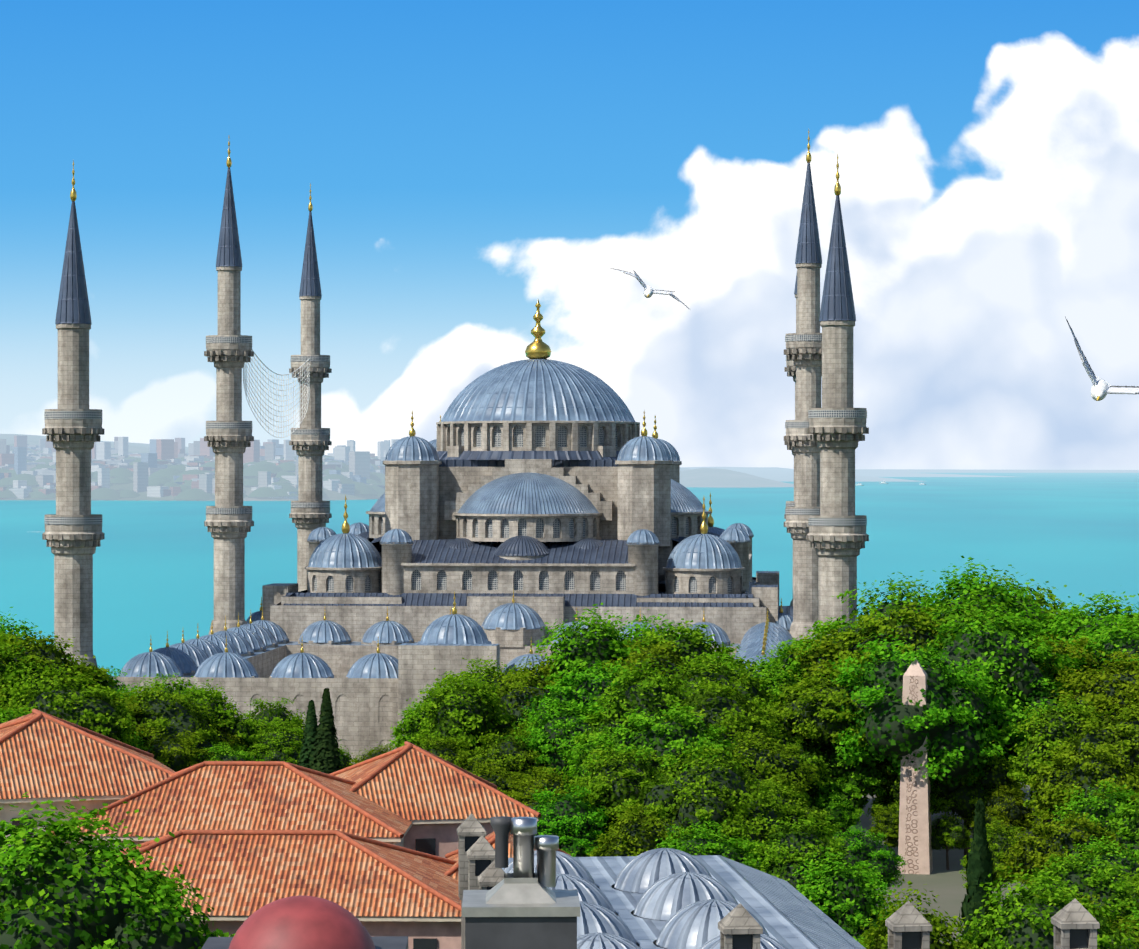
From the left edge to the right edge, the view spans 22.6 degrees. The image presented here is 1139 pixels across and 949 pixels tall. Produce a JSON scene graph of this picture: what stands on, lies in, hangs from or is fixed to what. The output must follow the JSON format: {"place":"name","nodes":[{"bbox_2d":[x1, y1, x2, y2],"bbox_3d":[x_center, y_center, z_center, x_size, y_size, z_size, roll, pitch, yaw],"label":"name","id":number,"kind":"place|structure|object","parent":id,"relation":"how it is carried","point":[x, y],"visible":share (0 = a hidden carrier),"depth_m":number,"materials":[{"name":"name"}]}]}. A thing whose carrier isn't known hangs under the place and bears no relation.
{"place":"outdoors","nodes":[
{"label":"outdoors","id":0,"kind":"place"},
{"bbox_2d":[0,709,570,948],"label":"tiled-roof houses","id":1,"kind":"structure","parent":0,"point":[371,845],"depth_m":138.17,"materials":[{"name":"tile"}]},
{"bbox_2d":[201,816,579,948],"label":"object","id":2,"kind":"object","parent":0,"point":[522,906],"visible":1,"depth_m":29.87,"materials":[{"name":"concrete"}]},
{"bbox_2d":[0,473,1138,675],"bbox_3d":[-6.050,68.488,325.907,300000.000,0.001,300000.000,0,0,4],"label":"sea","id":3,"kind":"structure","parent":0,"point":[153,561],"depth_m":2595.11,"materials":[{"name":"liquid"}]},
{"bbox_2d":[0,434,1138,942],"bbox_3d":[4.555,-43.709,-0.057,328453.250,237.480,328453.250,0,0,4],"label":"ground","id":4,"kind":"structure","parent":0,"point":[944,884],"depth_m":6578.00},
{"bbox_2d":[0,629,34,704],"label":"tree","id":5,"kind":"object","parent":4,"relation":"on","point":[7,679],"visible":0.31,"depth_m":229.77,"materials":[{"name":"green plant"}]},
{"bbox_2d":[0,651,70,707],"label":"tree","id":6,"kind":"object","parent":4,"relation":"on","point":[20,672],"visible":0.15,"depth_m":229.51,"materials":[{"name":"green plant"}]},
{"bbox_2d":[0,607,73,660],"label":"tree","id":7,"kind":"object","parent":4,"relation":"on","point":[16,629],"visible":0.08,"depth_m":243.78,"materials":[{"name":"green plant"}]},
{"bbox_2d":[0,630,116,702],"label":"tree","id":8,"kind":"object","parent":4,"relation":"on","point":[45,653],"visible":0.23,"depth_m":234.12,"materials":[{"name":"green plant"}]},
{"bbox_2d":[0,661,137,745],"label":"tree","id":9,"kind":"object","parent":4,"relation":"on","point":[81,705],"visible":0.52,"depth_m":203.44,"materials":[{"name":"green plant"}]},
{"bbox_2d":[0,792,194,948],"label":"tree","id":10,"kind":"object","parent":4,"relation":"on","point":[21,904],"visible":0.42,"depth_m":111.60,"materials":[{"name":"green plant"}]},
{"bbox_2d":[0,800,234,948],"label":"tree","id":11,"kind":"object","parent":4,"relation":"on","point":[123,918],"visible":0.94,"depth_m":109.36,"materials":[{"name":"green plant"}]},
{"bbox_2d":[97,667,145,702],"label":"tree","id":12,"kind":"object","parent":4,"relation":"on","point":[118,689],"visible":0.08,"depth_m":242.72,"materials":[{"name":"green plant"}]},
{"bbox_2d":[109,694,149,745],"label":"tree","id":13,"kind":"object","parent":4,"relation":"on","point":[139,729],"visible":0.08,"depth_m":222.87,"materials":[{"name":"green plant"}]},
{"bbox_2d":[115,672,213,704],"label":"tree","id":14,"kind":"object","parent":4,"relation":"on","point":[179,687],"visible":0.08,"depth_m":235.49,"materials":[{"name":"green plant"}]},
{"bbox_2d":[110,679,231,755],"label":"tree","id":15,"kind":"object","parent":4,"relation":"on","point":[169,715],"visible":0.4,"depth_m":224.34,"materials":[{"name":"green plant"}]},
{"bbox_2d":[140,725,217,771],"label":"tree","id":16,"kind":"object","parent":4,"relation":"on","point":[177,756],"visible":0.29,"depth_m":209.96,"materials":[{"name":"green plant"}]},
{"bbox_2d":[0,436,398,499],"bbox_3d":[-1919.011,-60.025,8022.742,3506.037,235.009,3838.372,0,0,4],"label":"city","id":17,"kind":"object","parent":4,"relation":"on","point":[161,467],"visible":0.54,"depth_m":6719.30,"materials":[{"name":"grey"}]},
{"bbox_2d":[177,679,260,755],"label":"tree","id":18,"kind":"object","parent":4,"relation":"on","point":[227,715],"visible":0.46,"depth_m":230.70,"materials":[{"name":"green plant"}]},
{"bbox_2d":[209,718,252,754],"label":"tree","id":19,"kind":"object","parent":4,"relation":"on","point":[221,738],"visible":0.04,"depth_m":229.73,"materials":[{"name":"green plant"}]},
{"bbox_2d":[197,740,268,761],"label":"tree","id":20,"kind":"object","parent":4,"relation":"on","point":[232,756],"visible":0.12,"depth_m":211.83,"materials":[{"name":"green plant"}]},
{"bbox_2d":[240,696,306,735],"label":"tree","id":21,"kind":"object","parent":4,"relation":"on","point":[268,714],"visible":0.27,"depth_m":240.64,"materials":[{"name":"green plant"}]},
{"bbox_2d":[245,719,304,765],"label":"tree","id":22,"kind":"object","parent":4,"relation":"on","point":[276,743],"visible":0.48,"depth_m":230.36,"materials":[{"name":"green plant"}]},
{"bbox_2d":[298,700,318,768],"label":"cypress","id":23,"kind":"object","parent":4,"relation":"on","point":[308,740],"visible":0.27,"depth_m":206.10,"materials":[{"name":"green plant"}]},
{"bbox_2d":[310,688,342,773],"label":"cypress","id":24,"kind":"object","parent":4,"relation":"on","point":[326,759],"visible":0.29,"depth_m":204.01,"materials":[{"name":"green plant"}]},
{"bbox_2d":[347,742,395,765],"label":"tree","id":25,"kind":"object","parent":4,"relation":"on","point":[369,755],"visible":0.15,"depth_m":231.22,"materials":[{"name":"green plant"}]},
{"bbox_2d":[388,682,443,748],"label":"tree","id":26,"kind":"object","parent":4,"relation":"on","point":[405,730],"visible":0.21,"depth_m":239.82,"materials":[{"name":"green plant"}]},
{"bbox_2d":[416,734,473,769],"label":"tree","id":27,"kind":"object","parent":4,"relation":"on","point":[456,757],"visible":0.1,"depth_m":213.29,"materials":[{"name":"green plant"}]},
{"bbox_2d":[42,130,868,763],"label":"mosque","id":28,"kind":"structure","parent":4,"relation":"on","point":[516,506],"depth_m":326.92,"materials":[{"name":"stone"}]},
{"bbox_2d":[243,350,309,437],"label":"string lights","id":29,"kind":"object","parent":28,"relation":"attached to","point":[283,390],"visible":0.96,"depth_m":354.46,"materials":[{"name":"white"}]},
{"bbox_2d":[410,667,527,762],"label":"tree","id":30,"kind":"object","parent":4,"relation":"on","point":[465,715],"visible":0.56,"depth_m":218.93,"materials":[{"name":"green plant"}]},
{"bbox_2d":[421,653,528,716],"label":"tree","id":31,"kind":"object","parent":4,"relation":"on","point":[488,672],"visible":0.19,"depth_m":238.30,"materials":[{"name":"green plant"}]},
{"bbox_2d":[466,760,527,796],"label":"tree","id":32,"kind":"object","parent":4,"relation":"on","point":[493,775],"visible":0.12,"depth_m":197.56,"materials":[{"name":"green plant"}]},
{"bbox_2d":[460,729,545,782],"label":"tree","id":33,"kind":"object","parent":4,"relation":"on","point":[511,754],"visible":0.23,"depth_m":213.41,"materials":[{"name":"green plant"}]},
{"bbox_2d":[469,664,560,738],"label":"tree","id":34,"kind":"object","parent":4,"relation":"on","point":[515,697],"visible":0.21,"depth_m":224.23,"materials":[{"name":"green plant"}]},
{"bbox_2d":[493,650,561,697],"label":"tree","id":35,"kind":"object","parent":4,"relation":"on","point":[541,667],"visible":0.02,"depth_m":235.78,"materials":[{"name":"green plant"}]},
{"bbox_2d":[505,762,578,817],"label":"tree","id":36,"kind":"object","parent":4,"relation":"on","point":[550,781],"visible":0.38,"depth_m":195.70,"materials":[{"name":"green plant"}]},
{"bbox_2d":[495,698,601,778],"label":"tree","id":37,"kind":"object","parent":4,"relation":"on","point":[551,738],"visible":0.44,"depth_m":215.03,"materials":[{"name":"green plant"}]},
{"bbox_2d":[531,786,613,856],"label":"tree","id":38,"kind":"object","parent":4,"relation":"on","point":[574,825],"visible":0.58,"depth_m":178.45,"materials":[{"name":"green plant"}]},
{"bbox_2d":[519,660,637,759],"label":"tree","id":39,"kind":"object","parent":4,"relation":"on","point":[585,692],"visible":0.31,"depth_m":219.31,"materials":[{"name":"green plant"}]},
{"bbox_2d":[525,602,641,689],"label":"tree","id":40,"kind":"object","parent":4,"relation":"on","point":[582,646],"visible":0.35,"depth_m":235.88,"materials":[{"name":"green plant"}]},
{"bbox_2d":[549,723,625,802],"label":"tree","id":41,"kind":"object","parent":4,"relation":"on","point":[592,745],"visible":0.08,"depth_m":195.08,"materials":[{"name":"green plant"}]},
{"bbox_2d":[566,744,675,832],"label":"tree","id":42,"kind":"object","parent":4,"relation":"on","point":[614,782],"visible":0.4,"depth_m":181.70,"materials":[{"name":"green plant"}]},
{"bbox_2d":[587,798,679,856],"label":"tree","id":43,"kind":"object","parent":4,"relation":"on","point":[632,834],"visible":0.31,"depth_m":168.41,"materials":[{"name":"green plant"}]},
{"bbox_2d":[572,654,705,757],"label":"tree","id":44,"kind":"object","parent":4,"relation":"on","point":[641,692],"visible":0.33,"depth_m":209.26,"materials":[{"name":"green plant"}]},
{"bbox_2d":[599,636,700,686],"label":"tree","id":45,"kind":"object","parent":4,"relation":"on","point":[655,650],"visible":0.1,"depth_m":228.37,"materials":[{"name":"green plant"}]},
{"bbox_2d":[597,609,713,652],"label":"tree","id":46,"kind":"object","parent":4,"relation":"on","point":[636,628],"visible":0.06,"depth_m":244.75,"materials":[{"name":"green plant"}]},
{"bbox_2d":[601,702,742,776],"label":"tree","id":47,"kind":"object","parent":4,"relation":"on","point":[661,736],"visible":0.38,"depth_m":191.82,"materials":[{"name":"green plant"}]},
{"bbox_2d":[624,620,751,673],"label":"tree","id":48,"kind":"object","parent":4,"relation":"on","point":[687,646],"visible":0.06,"depth_m":235.94,"materials":[{"name":"green plant"}]},
{"bbox_2d":[615,739,799,864],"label":"tree","id":49,"kind":"object","parent":4,"relation":"on","point":[717,792],"visible":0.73,"depth_m":175.33,"materials":[{"name":"green plant"}]},
{"bbox_2d":[655,817,764,879],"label":"tree","id":50,"kind":"object","parent":4,"relation":"on","point":[704,844],"visible":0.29,"depth_m":160.06,"materials":[{"name":"green plant"}]},
{"bbox_2d":[663,652,779,732],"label":"tree","id":51,"kind":"object","parent":4,"relation":"on","point":[702,667],"visible":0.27,"depth_m":220.39,"materials":[{"name":"green plant"}]},
{"bbox_2d":[656,676,788,753],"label":"tree","id":52,"kind":"object","parent":4,"relation":"on","point":[724,708],"visible":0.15,"depth_m":204.62,"materials":[{"name":"green plant"}]},
{"bbox_2d":[673,645,786,687],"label":"tree","id":53,"kind":"object","parent":4,"relation":"on","point":[740,662],"visible":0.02,"depth_m":233.39,"materials":[{"name":"green plant"}]},
{"bbox_2d":[724,728,823,804],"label":"tree","id":54,"kind":"object","parent":4,"relation":"on","point":[786,768],"visible":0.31,"depth_m":193.87,"materials":[{"name":"green plant"}]},
{"bbox_2d":[747,659,805,724],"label":"tree","id":55,"kind":"object","parent":4,"relation":"on","point":[774,679],"depth_m":228.48,"materials":[{"name":"green plant"}]},
{"bbox_2d":[457,813,1099,948],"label":"domed building","id":56,"kind":"structure","parent":4,"relation":"on","point":[664,898],"depth_m":100.42,"materials":[{"name":"metal"}]},
{"bbox_2d":[745,777,836,843],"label":"tree","id":57,"kind":"object","parent":4,"relation":"on","point":[790,797],"visible":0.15,"depth_m":181.60,"materials":[{"name":"green plant"}]},
{"bbox_2d":[763,721,832,805],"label":"tree","id":58,"kind":"object","parent":4,"relation":"on","point":[811,755],"visible":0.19,"depth_m":206.69,"materials":[{"name":"green plant"}]},
{"bbox_2d":[747,814,857,890],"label":"tree","id":59,"kind":"object","parent":4,"relation":"on","point":[792,848],"visible":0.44,"depth_m":158.56,"materials":[{"name":"green plant"}]},
{"bbox_2d":[756,612,876,687],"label":"tree","id":60,"kind":"object","parent":4,"relation":"on","point":[788,663],"visible":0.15,"depth_m":233.15,"materials":[{"name":"green plant"}]},
{"bbox_2d":[801,750,836,811],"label":"tree","id":61,"kind":"object","parent":4,"relation":"on","point":[811,793],"visible":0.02,"depth_m":207.33,"materials":[{"name":"green plant"}]},
{"bbox_2d":[782,625,861,689],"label":"tree","id":62,"kind":"object","parent":4,"relation":"on","point":[815,654],"visible":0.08,"depth_m":228.70,"materials":[{"name":"green plant"}]},
{"bbox_2d":[767,664,900,835],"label":"tree","id":63,"kind":"object","parent":4,"relation":"on","point":[809,714],"visible":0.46,"depth_m":207.94,"materials":[{"name":"green plant"}]},
{"bbox_2d":[811,778,860,840],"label":"tree","id":64,"kind":"object","parent":4,"relation":"on","point":[830,799],"visible":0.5,"depth_m":206.47,"materials":[{"name":"green plant"}]},
{"bbox_2d":[791,847,900,947],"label":"tree","id":65,"kind":"object","parent":4,"relation":"on","point":[840,899],"visible":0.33,"depth_m":139.39,"materials":[{"name":"green plant"}]},
{"bbox_2d":[816,741,892,834],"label":"tree","id":66,"kind":"object","parent":4,"relation":"on","point":[861,779],"visible":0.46,"depth_m":207.24,"materials":[{"name":"green plant"}]},
{"bbox_2d":[833,823,906,891],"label":"tree","id":67,"kind":"object","parent":4,"relation":"on","point":[861,847],"visible":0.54,"depth_m":178.95,"materials":[{"name":"green plant"}]},
{"bbox_2d":[809,571,953,639],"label":"tree","id":68,"kind":"object","parent":4,"relation":"on","point":[886,606],"visible":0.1,"depth_m":244.40,"materials":[{"name":"green plant"}]},
{"bbox_2d":[867,804,898,851],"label":"tree","id":69,"kind":"object","parent":4,"relation":"on","point":[887,827],"visible":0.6,"depth_m":205.60,"materials":[{"name":"green plant"}]},
{"bbox_2d":[829,602,964,690],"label":"tree","id":70,"kind":"object","parent":4,"relation":"on","point":[919,635],"visible":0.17,"depth_m":224.85,"materials":[{"name":"green plant"}]},
{"bbox_2d":[867,762,946,826],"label":"tree","id":71,"kind":"object","parent":4,"relation":"on","point":[884,801],"visible":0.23,"depth_m":207.12,"materials":[{"name":"green plant"}]},
{"bbox_2d":[818,629,1011,790],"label":"tree","id":72,"kind":"object","parent":4,"relation":"on","point":[947,720],"visible":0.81,"depth_m":205.74,"materials":[{"name":"green plant"}]},
{"bbox_2d":[898,659,932,874],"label":"obelisk","id":73,"kind":"object","parent":4,"relation":"on","point":[914,842],"visible":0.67,"depth_m":204.60,"materials":[{"name":"stone"}]},
{"bbox_2d":[859,879,982,948],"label":"tree","id":74,"kind":"object","parent":4,"relation":"on","point":[939,928],"visible":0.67,"depth_m":116.00,"materials":[{"name":"green plant"}]},
{"bbox_2d":[930,811,972,869],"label":"tree","id":75,"kind":"object","parent":4,"relation":"on","point":[948,833],"visible":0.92,"depth_m":205.79,"materials":[{"name":"green plant"}]},
{"bbox_2d":[915,583,1029,650],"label":"tree","id":76,"kind":"object","parent":4,"relation":"on","point":[967,617],"visible":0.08,"depth_m":231.89,"materials":[{"name":"green plant"}]},
{"bbox_2d":[959,799,997,948],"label":"cypress","id":77,"kind":"object","parent":4,"relation":"on","point":[979,866],"visible":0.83,"depth_m":118.99,"materials":[{"name":"green plant"}]},
{"bbox_2d":[930,741,1029,861],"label":"tree","id":78,"kind":"object","parent":4,"relation":"on","point":[962,797],"visible":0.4,"depth_m":207.15,"materials":[{"name":"green plant"}]},
{"bbox_2d":[909,556,1055,647],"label":"tree","id":79,"kind":"object","parent":4,"relation":"on","point":[963,587],"visible":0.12,"depth_m":238.66,"materials":[{"name":"green plant"}]},
{"bbox_2d":[960,817,1028,905],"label":"tree","id":80,"kind":"object","parent":4,"relation":"on","point":[998,840],"visible":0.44,"depth_m":179.86,"materials":[{"name":"green plant"}]},
{"bbox_2d":[908,600,1088,769],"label":"tree","id":81,"kind":"object","parent":4,"relation":"on","point":[1003,658],"visible":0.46,"depth_m":214.84,"materials":[{"name":"green plant"}]},
{"bbox_2d":[962,786,1039,837],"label":"tree","id":82,"kind":"object","parent":4,"relation":"on","point":[1008,810],"visible":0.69,"depth_m":205.39,"materials":[{"name":"green plant"}]},
{"bbox_2d":[924,564,1080,782],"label":"tree","id":83,"kind":"object","parent":4,"relation":"on","point":[1039,597],"visible":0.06,"depth_m":242.51,"materials":[{"name":"green plant"}]},
{"bbox_2d":[999,675,1078,823],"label":"tree","id":84,"kind":"object","parent":4,"relation":"on","point":[1042,699],"visible":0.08,"depth_m":213.31,"materials":[{"name":"green plant"}]},
{"bbox_2d":[941,863,1138,948],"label":"tree","id":85,"kind":"object","parent":4,"relation":"on","point":[1028,926],"visible":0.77,"depth_m":115.95,"materials":[{"name":"green plant"}]},
{"bbox_2d":[1007,690,1109,809],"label":"tree","id":86,"kind":"object","parent":4,"relation":"on","point":[1053,730],"visible":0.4,"depth_m":200.70,"materials":[{"name":"green plant"}]},
{"bbox_2d":[1026,596,1097,639],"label":"tree","id":87,"kind":"object","parent":4,"relation":"on","point":[1070,612],"visible":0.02,"depth_m":240.60,"materials":[{"name":"green plant"}]},
{"bbox_2d":[999,811,1134,894],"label":"tree","id":88,"kind":"object","parent":4,"relation":"on","point":[1030,852],"visible":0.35,"depth_m":159.08,"materials":[{"name":"green plant"}]},
{"bbox_2d":[1000,847,1138,927],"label":"tree","id":89,"kind":"object","parent":4,"relation":"on","point":[1086,881],"visible":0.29,"depth_m":139.82,"materials":[{"name":"green plant"}]},
{"bbox_2d":[1028,632,1116,831],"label":"tree","id":90,"kind":"object","parent":4,"relation":"on","point":[1082,642],"visible":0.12,"depth_m":220.12,"materials":[{"name":"green plant"}]},
{"bbox_2d":[1022,741,1138,838],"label":"tree","id":91,"kind":"object","parent":4,"relation":"on","point":[1084,775],"visible":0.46,"depth_m":177.18,"materials":[{"name":"green plant"}]},
{"bbox_2d":[1030,591,1138,652],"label":"tree","id":92,"kind":"object","parent":4,"relation":"on","point":[1067,632],"visible":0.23,"depth_m":236.11,"materials":[{"name":"green plant"}]},
{"bbox_2d":[1044,831,1138,887],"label":"tree","id":93,"kind":"object","parent":4,"relation":"on","point":[1131,864],"visible":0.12,"depth_m":152.50,"materials":[{"name":"green plant"}]},
{"bbox_2d":[1048,776,1137,838],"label":"tree","id":94,"kind":"object","parent":4,"relation":"on","point":[1099,809],"visible":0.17,"depth_m":166.47,"materials":[{"name":"green plant"}]},
{"bbox_2d":[1048,648,1138,729],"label":"tree","id":95,"kind":"object","parent":4,"relation":"on","point":[1100,692],"visible":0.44,"depth_m":211.36,"materials":[{"name":"green plant"}]},
{"bbox_2d":[1052,698,1138,776],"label":"tree","id":96,"kind":"object","parent":4,"relation":"on","point":[1124,735],"visible":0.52,"depth_m":196.00,"materials":[{"name":"green plant"}]},
{"bbox_2d":[1060,608,1138,680],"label":"tree","id":97,"kind":"object","parent":4,"relation":"on","point":[1117,642],"visible":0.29,"depth_m":223.07,"materials":[{"name":"green plant"}]},
{"bbox_2d":[1079,609,1138,640],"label":"tree","id":98,"kind":"object","parent":4,"relation":"on","point":[1130,623],"visible":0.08,"depth_m":231.36,"materials":[{"name":"green plant"}]},
{"bbox_2d":[1095,792,1138,855],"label":"tree","id":99,"kind":"object","parent":4,"relation":"on","point":[1126,825],"visible":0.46,"depth_m":162.38,"materials":[{"name":"green plant"}]},
{"bbox_2d":[1102,906,1138,948],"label":"tree","id":100,"kind":"object","parent":4,"relation":"on","point":[1128,931],"visible":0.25,"depth_m":123.81,"materials":[{"name":"green plant"}]},
{"bbox_2d":[1116,856,1138,926],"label":"tree","id":101,"kind":"object","parent":4,"relation":"on","point":[1134,880],"visible":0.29,"depth_m":147.75,"materials":[{"name":"green plant"}]},
{"bbox_2d":[0,0,1138,469],"label":"sky","id":102,"kind":"structure","parent":0,"point":[467,164],"materials":[{"name":"blue"}]},
{"bbox_2d":[611,268,688,308],"bbox_3d":[1.389,-3.250,49.975,1.345,0.741,0.650,0,0,-25],"label":"seagull","id":103,"kind":"object","parent":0,"point":[649,291],"visible":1,"depth_m":49.86,"materials":[{"name":"white"}]},
{"bbox_2d":[1065,317,1138,400],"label":"seagull","id":104,"kind":"object","parent":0,"point":[1100,389],"visible":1,"depth_m":28.93,"materials":[{"name":"white"}]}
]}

